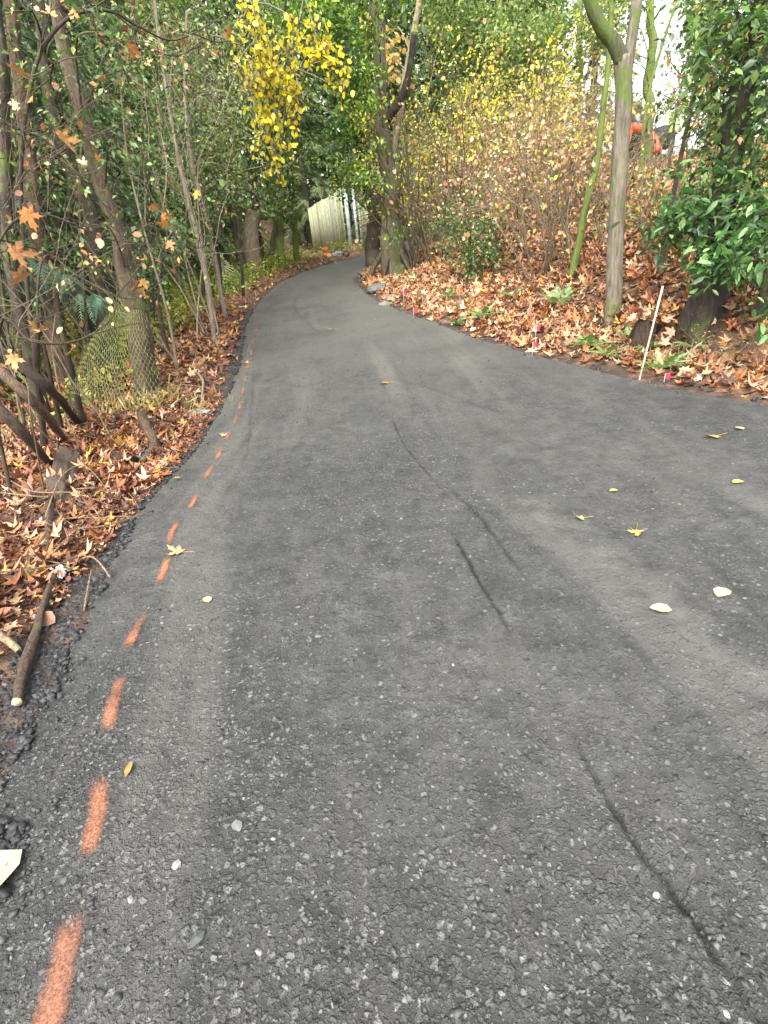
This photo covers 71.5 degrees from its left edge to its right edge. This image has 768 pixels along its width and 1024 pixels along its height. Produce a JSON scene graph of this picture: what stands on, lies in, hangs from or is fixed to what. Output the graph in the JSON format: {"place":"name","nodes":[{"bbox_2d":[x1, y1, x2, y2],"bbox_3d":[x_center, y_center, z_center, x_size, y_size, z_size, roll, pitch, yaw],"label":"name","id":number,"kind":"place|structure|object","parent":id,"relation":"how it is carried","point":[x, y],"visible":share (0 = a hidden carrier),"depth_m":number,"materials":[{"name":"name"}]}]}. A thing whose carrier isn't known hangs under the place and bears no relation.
{"place":"outdoors","nodes":[
{"label":"outdoors","id":0,"kind":"place"},
{"bbox_2d":[0,237,767,1023],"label":"road","id":1,"kind":"structure","parent":0,"point":[582,647],"depth_m":1.91,"materials":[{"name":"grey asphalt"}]},
{"bbox_2d":[33,921,80,1023],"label":"paint dash","id":2,"kind":"object","parent":1,"relation":"on","point":[52,1011],"visible":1,"depth_m":1.25,"materials":[{"name":"orange paint"}]},
{"bbox_2d":[80,781,105,849],"bbox_3d":[-0.897,0.931,1.653,0.096,0.006,0.351,-13,28,-14],"label":"paint dash","id":3,"kind":"object","parent":1,"relation":"on","point":[94,802],"visible":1,"depth_m":1.64,"materials":[{"name":"orange paint"}]},
{"bbox_2d":[0,140,767,778],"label":"forest ground","id":4,"kind":"structure","parent":0,"point":[648,374],"depth_m":5.90,"materials":[{"name":"brown plant"}]},
{"bbox_2d":[0,4,50,414],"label":"forest tree","id":5,"kind":"object","parent":4,"relation":"on","point":[8,236],"visible":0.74,"depth_m":4.73,"materials":[{"name":"brown plant"}]},
{"bbox_2d":[0,403,52,467],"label":"leaning log","id":6,"kind":"object","parent":4,"relation":"on","point":[22,432],"visible":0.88,"depth_m":3.72,"materials":[{"name":"brown wood"}]},
{"bbox_2d":[0,364,67,441],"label":"leaning log","id":7,"kind":"object","parent":4,"relation":"on","point":[11,381],"visible":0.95,"depth_m":3.89,"materials":[{"name":"brown wood"}]},
{"bbox_2d":[0,346,80,424],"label":"leaning log","id":8,"kind":"object","parent":4,"relation":"on","point":[41,381],"visible":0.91,"depth_m":4.28,"materials":[{"name":"brown wood"}]},
{"bbox_2d":[32,313,48,445],"bbox_3d":[-2.910,-1.062,4.544,0.448,1.161,0.073,-6,27,0],"label":"dead pole","id":9,"kind":"object","parent":4,"relation":"on","point":[38,388],"visible":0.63,"depth_m":4.45,"materials":[{"name":"brown wood"}]},
{"bbox_2d":[2,0,86,384],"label":"forest tree","id":10,"kind":"object","parent":4,"relation":"on","point":[17,76],"visible":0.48,"depth_m":5.63,"materials":[{"name":"brown plant"}]},
{"bbox_2d":[0,4,102,425],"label":"maple shoot","id":11,"kind":"object","parent":4,"relation":"on","point":[53,122],"visible":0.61,"depth_m":4.79,"materials":[{"name":"brown plant"}]},
{"bbox_2d":[1,130,109,356],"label":"understory bush","id":12,"kind":"object","parent":4,"relation":"on","point":[54,211],"visible":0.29,"depth_m":7.00,"materials":[{"name":"green plant"}]},
{"bbox_2d":[35,445,79,551],"bbox_3d":[-2.270,-0.125,3.739,0.216,0.271,1.669,-15,28,-17],"label":"rotten log","id":13,"kind":"object","parent":4,"relation":"on","point":[64,457],"visible":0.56,"depth_m":3.75,"materials":[{"name":"brown wood"}]},
{"bbox_2d":[53,288,85,426],"bbox_3d":[-2.923,-1.380,4.973,0.250,1.306,0.066,-6,27,0],"label":"dead pole","id":14,"kind":"object","parent":4,"relation":"on","point":[72,374],"visible":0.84,"depth_m":4.93,"materials":[{"name":"brown wood"}]},
{"bbox_2d":[0,11,154,434],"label":"twig tangle","id":15,"kind":"object","parent":4,"relation":"on","point":[32,275],"visible":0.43,"depth_m":5.14,"materials":[{"name":"beige plant"}]},
{"bbox_2d":[0,27,155,390],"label":"conifer","id":16,"kind":"object","parent":4,"relation":"on","point":[98,300],"visible":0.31,"depth_m":6.00,"materials":[{"name":"green plant"}]},
{"bbox_2d":[0,1,162,397],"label":"twig tangle","id":17,"kind":"object","parent":4,"relation":"on","point":[34,308],"visible":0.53,"depth_m":5.67,"materials":[{"name":"beige plant"}]},
{"bbox_2d":[0,229,170,455],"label":"maple shoot","id":18,"kind":"object","parent":4,"relation":"on","point":[143,282],"visible":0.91,"depth_m":4.29,"materials":[{"name":"brown plant"}]},
{"bbox_2d":[2,1,176,329],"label":"tree","id":19,"kind":"object","parent":4,"relation":"on","point":[107,83],"visible":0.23,"depth_m":7.30,"materials":[{"name":"green plant"}]},
{"bbox_2d":[0,61,182,495],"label":"maple shoot","id":20,"kind":"object","parent":4,"relation":"on","point":[15,251],"visible":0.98,"depth_m":3.35,"materials":[{"name":"orange plant"}]},
{"bbox_2d":[2,0,185,369],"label":"forest tree","id":21,"kind":"object","parent":4,"relation":"on","point":[40,4],"visible":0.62,"depth_m":5.88,"materials":[{"name":"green plant"}]},
{"bbox_2d":[3,0,188,316],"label":"conifer","id":22,"kind":"object","parent":4,"relation":"on","point":[112,169],"visible":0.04,"depth_m":10.13,"materials":[{"name":"green plant"}]},
{"bbox_2d":[0,74,193,441],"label":"maple shoot","id":23,"kind":"object","parent":4,"relation":"on","point":[83,161],"visible":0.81,"depth_m":4.60,"materials":[{"name":"brown plant"}]},
{"bbox_2d":[0,0,196,345],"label":"conifer","id":24,"kind":"object","parent":4,"relation":"on","point":[91,325],"visible":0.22,"depth_m":7.99,"materials":[{"name":"green plant"}]},
{"bbox_2d":[9,0,192,393],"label":"forest tree","id":25,"kind":"object","parent":4,"relation":"on","point":[90,144],"visible":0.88,"depth_m":4.98,"materials":[{"name":"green plant"}]},
{"bbox_2d":[0,90,203,382],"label":"twig tangle","id":26,"kind":"object","parent":4,"relation":"on","point":[100,286],"visible":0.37,"depth_m":6.34,"materials":[{"name":"beige plant"}]},
{"bbox_2d":[0,5,229,452],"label":"twig tangle","id":27,"kind":"object","parent":4,"relation":"on","point":[84,111],"visible":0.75,"depth_m":4.34,"materials":[{"name":"beige plant"}]},
{"bbox_2d":[72,297,160,413],"bbox_3d":[-2.516,-1.482,4.992,0.766,0.935,1.152,-6,27,0],"label":"wire netting","id":28,"kind":"object","parent":27,"relation":"attached to","point":[121,333],"visible":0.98,"depth_m":4.91,"materials":[{"name":"metal"}]},
{"bbox_2d":[0,0,229,294],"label":"conifer","id":29,"kind":"object","parent":4,"relation":"on","point":[133,196],"visible":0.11,"depth_m":13.13,"materials":[{"name":"green plant"}]},
{"bbox_2d":[0,0,231,344],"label":"conifer","id":30,"kind":"object","parent":4,"relation":"on","point":[171,265],"visible":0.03,"depth_m":10.91,"materials":[{"name":"green plant"}]},
{"bbox_2d":[18,0,244,348],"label":"maple shoot","id":31,"kind":"object","parent":4,"relation":"on","point":[133,48],"visible":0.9,"depth_m":4.61,"materials":[{"name":"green plant"}]},
{"bbox_2d":[27,161,236,423],"bbox_3d":[-2.260,-1.932,5.062,1.082,2.347,2.376,19,36,40],"label":"maple shoot","id":32,"kind":"object","parent":4,"relation":"on","point":[165,217],"visible":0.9,"depth_m":4.97,"materials":[{"name":"brown plant"}]},
{"bbox_2d":[59,8,224,343],"bbox_3d":[-2.940,-4.217,7.212,1.959,3.901,1.773,-16,29,-19],"label":"tree","id":33,"kind":"object","parent":4,"relation":"on","point":[149,174],"visible":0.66,"depth_m":7.11,"materials":[{"name":"green plant"}]},
{"bbox_2d":[65,10,221,364],"bbox_3d":[-2.314,-3.545,6.209,1.447,3.735,1.937,-1,27,10],"label":"sapling","id":34,"kind":"object","parent":4,"relation":"on","point":[149,248],"visible":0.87,"depth_m":6.01,"materials":[{"name":"green plant"}]},
{"bbox_2d":[66,0,231,403],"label":"maple shoot","id":35,"kind":"object","parent":4,"relation":"on","point":[125,29],"visible":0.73,"depth_m":5.40,"materials":[{"name":"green plant"}]},
{"bbox_2d":[38,0,259,305],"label":"conifer","id":36,"kind":"object","parent":4,"relation":"on","point":[121,3],"visible":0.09,"depth_m":13.60,"materials":[{"name":"green plant"}]},
{"bbox_2d":[68,375,242,420],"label":"grass","id":37,"kind":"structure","parent":4,"relation":"on","point":[162,398],"depth_m":5.64,"materials":[{"name":"green plant"}]},
{"bbox_2d":[0,236,331,654],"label":"leaf litter","id":38,"kind":"object","parent":4,"relation":"on","point":[13,524],"visible":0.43,"depth_m":4.31,"materials":[{"name":"brown plant"}]},
{"bbox_2d":[5,0,330,338],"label":"bare shrub","id":39,"kind":"object","parent":4,"relation":"on","point":[199,321],"visible":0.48,"depth_m":7.67,"materials":[{"name":"beige plant"}]},
{"bbox_2d":[102,203,243,356],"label":"understory bush","id":40,"kind":"object","parent":4,"relation":"on","point":[160,268],"visible":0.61,"depth_m":6.70,"materials":[{"name":"green plant"}]},
{"bbox_2d":[75,0,284,310],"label":"tree","id":41,"kind":"object","parent":4,"relation":"on","point":[205,43],"visible":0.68,"depth_m":8.94,"materials":[{"name":"green plant"}]},
{"bbox_2d":[108,0,255,282],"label":"tree","id":42,"kind":"object","parent":4,"relation":"on","point":[222,248],"visible":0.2,"depth_m":13.28,"materials":[{"name":"green plant"}]},
{"bbox_2d":[0,232,365,423],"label":"ground cover","id":43,"kind":"object","parent":4,"relation":"on","point":[174,287],"visible":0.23,"depth_m":11.51,"materials":[{"name":"green plant"}]},
{"bbox_2d":[127,0,238,343],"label":"sapling","id":44,"kind":"object","parent":4,"relation":"on","point":[206,280],"visible":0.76,"depth_m":7.13,"materials":[{"name":"beige plant"}]},
{"bbox_2d":[91,0,285,273],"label":"conifer","id":45,"kind":"object","parent":4,"relation":"on","point":[227,229],"visible":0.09,"depth_m":16.98,"materials":[{"name":"green plant"}]},
{"bbox_2d":[138,0,270,277],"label":"tree","id":46,"kind":"object","parent":4,"relation":"on","point":[233,223],"visible":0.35,"depth_m":14.22,"materials":[{"name":"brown plant"}]},
{"bbox_2d":[140,132,272,308],"bbox_3d":[-2.906,-5.051,9.458,1.664,2.977,2.769,5,29,21],"label":"tree","id":47,"kind":"object","parent":4,"relation":"on","point":[212,220],"visible":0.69,"depth_m":9.24,"materials":[{"name":"green plant"}]},
{"bbox_2d":[154,0,293,317],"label":"sapling","id":48,"kind":"object","parent":4,"relation":"on","point":[218,278],"visible":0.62,"depth_m":8.69,"materials":[{"name":"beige plant"}]},
{"bbox_2d":[173,67,276,295],"bbox_3d":[-3.080,-6.495,10.890,1.628,4.108,2.276,-6,27,0],"label":"tree","id":49,"kind":"object","parent":4,"relation":"on","point":[218,103],"visible":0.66,"depth_m":10.57,"materials":[{"name":"green plant"}]},
{"bbox_2d":[138,2,340,288],"bbox_3d":[-3.478,-8.414,12.878,4.861,5.619,2.827,9,31,27],"label":"tree","id":50,"kind":"object","parent":4,"relation":"on","point":[203,182],"visible":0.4,"depth_m":12.48,"materials":[{"name":"green plant"}]},
{"bbox_2d":[243,209,262,274],"bbox_3d":[-4.047,-8.245,16.394,0.749,1.894,0.603,8,30,25],"label":"trunk","id":51,"kind":"object","parent":4,"relation":"on","point":[252,244],"visible":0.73,"depth_m":16.21,"materials":[{"name":"beige plant"}]},
{"bbox_2d":[215,0,309,271],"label":"tree","id":52,"kind":"object","parent":4,"relation":"on","point":[250,160],"visible":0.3,"depth_m":15.59,"materials":[{"name":"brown plant"}]},
{"bbox_2d":[210,0,354,263],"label":"yellow tree","id":53,"kind":"object","parent":4,"relation":"on","point":[263,119],"visible":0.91,"depth_m":10.15,"materials":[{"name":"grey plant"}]},
{"bbox_2d":[222,0,348,269],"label":"tree","id":54,"kind":"object","parent":4,"relation":"on","point":[274,200],"visible":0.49,"depth_m":15.38,"materials":[{"name":"green plant"}]},
{"bbox_2d":[236,0,338,265],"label":"tree","id":55,"kind":"object","parent":4,"relation":"on","point":[293,194],"visible":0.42,"depth_m":16.30,"materials":[{"name":"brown plant"}]},
{"bbox_2d":[46,0,567,240],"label":"wood","id":56,"kind":"object","parent":4,"relation":"on","point":[402,24],"visible":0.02,"depth_m":31.92,"materials":[{"name":"green plant"}]},
{"bbox_2d":[253,0,360,248],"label":"conifer","id":57,"kind":"object","parent":4,"relation":"on","point":[305,201],"visible":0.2,"depth_m":28.32,"materials":[{"name":"green plant"}]},
{"bbox_2d":[254,0,381,266],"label":"ivy tree","id":58,"kind":"object","parent":4,"relation":"on","point":[372,250],"visible":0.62,"depth_m":14.02,"materials":[{"name":"green plant"}]},
{"bbox_2d":[308,188,346,253],"bbox_3d":[-2.502,-12.406,23.226,0.102,2.400,5.282,-15,28,-17],"label":"board fence","id":59,"kind":"object","parent":4,"relation":"on","point":[324,221],"visible":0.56,"depth_m":22.82,"materials":[{"name":"beige wood"}]},
{"bbox_2d":[299,0,428,279],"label":"ivy tree","id":60,"kind":"object","parent":4,"relation":"on","point":[394,259],"visible":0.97,"depth_m":11.29,"materials":[{"name":"green plant"}]},
{"bbox_2d":[324,0,431,242],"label":"conifer","id":61,"kind":"object","parent":4,"relation":"on","point":[392,36],"visible":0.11,"depth_m":26.92,"materials":[{"name":"green plant"}]},
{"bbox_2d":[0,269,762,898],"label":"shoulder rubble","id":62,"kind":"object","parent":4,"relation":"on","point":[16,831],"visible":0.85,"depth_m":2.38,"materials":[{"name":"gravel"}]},
{"bbox_2d":[11,573,56,705],"bbox_3d":[-1.616,0.545,2.479,0.050,0.063,0.965,-15,28,-17],"label":"cut stick","id":63,"kind":"object","parent":62,"relation":"on","point":[25,663],"visible":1,"depth_m":2.33,"materials":[{"name":"brown wood"}]},
{"bbox_2d":[0,163,767,572],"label":"dead twigs","id":64,"kind":"object","parent":4,"relation":"on","point":[146,443],"visible":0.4,"depth_m":4.55,"materials":[{"name":"beige plant"}]},
{"bbox_2d":[359,0,421,158],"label":"pale sapling","id":65,"kind":"object","parent":4,"relation":"on","point":[394,57],"visible":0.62,"depth_m":11.98,"materials":[{"name":"beige plant"}]},
{"bbox_2d":[319,112,497,250],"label":"bank shrub","id":66,"kind":"object","parent":4,"relation":"on","point":[407,209],"visible":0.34,"depth_m":13.57,"materials":[{"name":"beige plant"}]},
{"bbox_2d":[311,45,525,267],"bbox_3d":[0.597,-8.325,12.317,4.509,4.848,3.988,-21,31,-27],"label":"bank shrub","id":67,"kind":"object","parent":4,"relation":"on","point":[412,249],"visible":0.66,"depth_m":12.34,"materials":[{"name":"brown plant"}]},
{"bbox_2d":[305,15,535,263],"bbox_3d":[0.944,-7.578,11.407,4.486,4.196,3.998,-23,32,-30],"label":"bank shrub","id":68,"kind":"object","parent":4,"relation":"on","point":[431,190],"visible":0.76,"depth_m":11.39,"materials":[{"name":"brown plant"}]},
{"bbox_2d":[344,31,515,238],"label":"bank shrub","id":69,"kind":"object","parent":4,"relation":"on","point":[477,63],"visible":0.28,"depth_m":13.71,"materials":[{"name":"beige plant"}]},
{"bbox_2d":[361,2,530,219],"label":"bank shrub","id":70,"kind":"object","parent":4,"relation":"on","point":[433,113],"visible":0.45,"depth_m":12.74,"materials":[{"name":"beige plant"}]},
{"bbox_2d":[398,0,519,240],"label":"conifer","id":71,"kind":"object","parent":4,"relation":"on","point":[445,61],"visible":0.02,"depth_m":22.52,"materials":[{"name":"green plant"}]},
{"bbox_2d":[407,96,520,259],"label":"bank shrub","id":72,"kind":"object","parent":4,"relation":"on","point":[478,159],"visible":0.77,"depth_m":9.86,"materials":[{"name":"beige plant"}]},
{"bbox_2d":[335,8,598,242],"bbox_3d":[1.710,-8.662,11.957,5.169,5.175,5.710,11,32,30],"label":"bank shrub","id":73,"kind":"object","parent":4,"relation":"on","point":[472,96],"visible":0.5,"depth_m":11.66,"materials":[{"name":"beige plant"}]},
{"bbox_2d":[425,186,516,282],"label":"green bush","id":74,"kind":"object","parent":4,"relation":"on","point":[470,254],"visible":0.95,"depth_m":9.75,"materials":[{"name":"green plant"}]},
{"bbox_2d":[390,0,555,248],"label":"shrub","id":75,"kind":"object","parent":4,"relation":"on","point":[422,36],"visible":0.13,"depth_m":19.77,"materials":[{"name":"green plant"}]},
{"bbox_2d":[397,0,576,170],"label":"bank top tree","id":76,"kind":"object","parent":4,"relation":"on","point":[498,34],"visible":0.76,"depth_m":14.82,"materials":[{"name":"green plant"}]},
{"bbox_2d":[397,47,613,185],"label":"bank shrub","id":77,"kind":"object","parent":4,"relation":"on","point":[458,114],"visible":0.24,"depth_m":13.79,"materials":[{"name":"beige plant"}]},
{"bbox_2d":[403,8,620,230],"bbox_3d":[2.886,-9.996,13.986,6.310,4.276,4.782,13,33,32],"label":"bank shrub","id":78,"kind":"object","parent":4,"relation":"on","point":[563,64],"visible":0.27,"depth_m":13.19,"materials":[{"name":"beige plant"}]},
{"bbox_2d":[437,104,610,251],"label":"bank shrub","id":79,"kind":"object","parent":4,"relation":"on","point":[508,170],"visible":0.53,"depth_m":9.39,"materials":[{"name":"beige plant"}]},
{"bbox_2d":[478,0,594,182],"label":"conifer","id":80,"kind":"object","parent":4,"relation":"on","point":[542,7],"visible":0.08,"depth_m":20.19,"materials":[{"name":"green plant"}]},
{"bbox_2d":[465,74,613,258],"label":"bank shrub","id":81,"kind":"object","parent":4,"relation":"on","point":[577,218],"visible":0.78,"depth_m":8.01,"materials":[{"name":"beige plant"}]},
{"bbox_2d":[429,73,650,278],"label":"bank shrub","id":82,"kind":"object","parent":4,"relation":"on","point":[550,237],"visible":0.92,"depth_m":7.68,"materials":[{"name":"beige plant"}]},
{"bbox_2d":[443,0,658,212],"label":"bank shrub","id":83,"kind":"object","parent":4,"relation":"on","point":[484,100],"visible":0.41,"depth_m":10.85,"materials":[{"name":"beige plant"}]},
{"bbox_2d":[359,136,767,397],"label":"leaf litter","id":84,"kind":"object","parent":4,"relation":"on","point":[686,370],"visible":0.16,"depth_m":7.30,"materials":[{"name":"brown plant"}]},
{"bbox_2d":[515,0,629,155],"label":"bank top tree","id":85,"kind":"object","parent":4,"relation":"on","point":[581,32],"visible":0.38,"depth_m":15.90,"materials":[{"name":"green plant"}]},
{"bbox_2d":[443,28,718,241],"bbox_3d":[2.949,-5.774,8.270,4.554,2.805,2.594,10,31,29],"label":"bank shrub","id":86,"kind":"object","parent":4,"relation":"on","point":[541,86],"visible":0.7,"depth_m":8.18,"materials":[{"name":"beige plant"}]},
{"bbox_2d":[463,4,705,220],"bbox_3d":[3.348,-6.316,8.815,3.560,2.712,2.158,14,33,34],"label":"bank shrub","id":87,"kind":"object","parent":4,"relation":"on","point":[570,126],"visible":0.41,"depth_m":9.06,"materials":[{"name":"beige plant"}]},
{"bbox_2d":[568,0,613,277],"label":"slender tree","id":88,"kind":"object","parent":4,"relation":"on","point":[582,217],"visible":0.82,"depth_m":7.05,"materials":[{"name":"green plant"}]},
{"bbox_2d":[542,0,645,163],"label":"conifer","id":89,"kind":"object","parent":4,"relation":"on","point":[599,66],"visible":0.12,"depth_m":29.53,"materials":[{"name":"green plant"}]},
{"bbox_2d":[493,101,698,256],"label":"bank shrub","id":90,"kind":"object","parent":4,"relation":"on","point":[566,223],"visible":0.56,"depth_m":7.64,"materials":[{"name":"beige plant"}]},
{"bbox_2d":[512,0,679,179],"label":"bank shrub","id":91,"kind":"object","parent":4,"relation":"on","point":[572,93],"visible":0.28,"depth_m":14.32,"materials":[{"name":"beige plant"}]},
{"bbox_2d":[490,3,703,188],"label":"bank shrub","id":92,"kind":"object","parent":4,"relation":"on","point":[521,84],"visible":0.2,"depth_m":13.70,"materials":[{"name":"beige plant"}]},
{"bbox_2d":[500,50,706,275],"bbox_3d":[3.398,-5.654,8.626,3.363,2.998,2.907,-13,28,-13],"label":"bank shrub","id":93,"kind":"object","parent":4,"relation":"on","point":[581,148],"visible":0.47,"depth_m":8.16,"materials":[{"name":"beige plant"}]},
{"bbox_2d":[583,0,642,325],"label":"forked tree","id":94,"kind":"object","parent":4,"relation":"on","point":[622,54],"visible":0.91,"depth_m":5.53,"materials":[{"name":"grey plant"}]},
{"bbox_2d":[581,0,663,161],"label":"bank top tree","id":95,"kind":"object","parent":4,"relation":"on","point":[650,25],"visible":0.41,"depth_m":14.06,"materials":[{"name":"green plant"}]},
{"bbox_2d":[487,5,766,240],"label":"bank shrub","id":96,"kind":"object","parent":4,"relation":"on","point":[589,175],"visible":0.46,"depth_m":7.65,"materials":[{"name":"beige plant"}]},
{"bbox_2d":[621,297,679,351],"bbox_3d":[2.815,-1.955,5.621,0.499,0.581,0.628,20,37,41],"label":"old stump","id":97,"kind":"object","parent":4,"relation":"on","point":[640,331],"visible":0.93,"depth_m":5.52,"materials":[{"name":"brown wood"}]},
{"bbox_2d":[583,27,766,254],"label":"bank shrub","id":98,"kind":"object","parent":4,"relation":"on","point":[651,209],"visible":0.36,"depth_m":6.72,"materials":[{"name":"beige plant"}]},
{"bbox_2d":[598,0,767,188],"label":"bank shrub","id":99,"kind":"object","parent":4,"relation":"on","point":[662,40],"visible":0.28,"depth_m":7.50,"materials":[{"name":"beige plant"}]},
{"bbox_2d":[611,133,767,345],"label":"laurel bush","id":100,"kind":"object","parent":4,"relation":"on","point":[731,259],"visible":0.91,"depth_m":4.67,"materials":[{"name":"green plant"}]},
{"bbox_2d":[630,0,767,344],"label":"ivy clad tree","id":101,"kind":"object","parent":4,"relation":"on","point":[740,103],"visible":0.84,"depth_m":4.51,"materials":[{"name":"green plant"}]},
{"bbox_2d":[641,0,767,152],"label":"bank top tree","id":102,"kind":"object","parent":4,"relation":"on","point":[683,57],"visible":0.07,"depth_m":12.02,"materials":[{"name":"green plant"}]},
{"bbox_2d":[96,0,767,200],"label":"sky","id":103,"kind":"structure","parent":0,"point":[663,14],"materials":[{"name":"white"}]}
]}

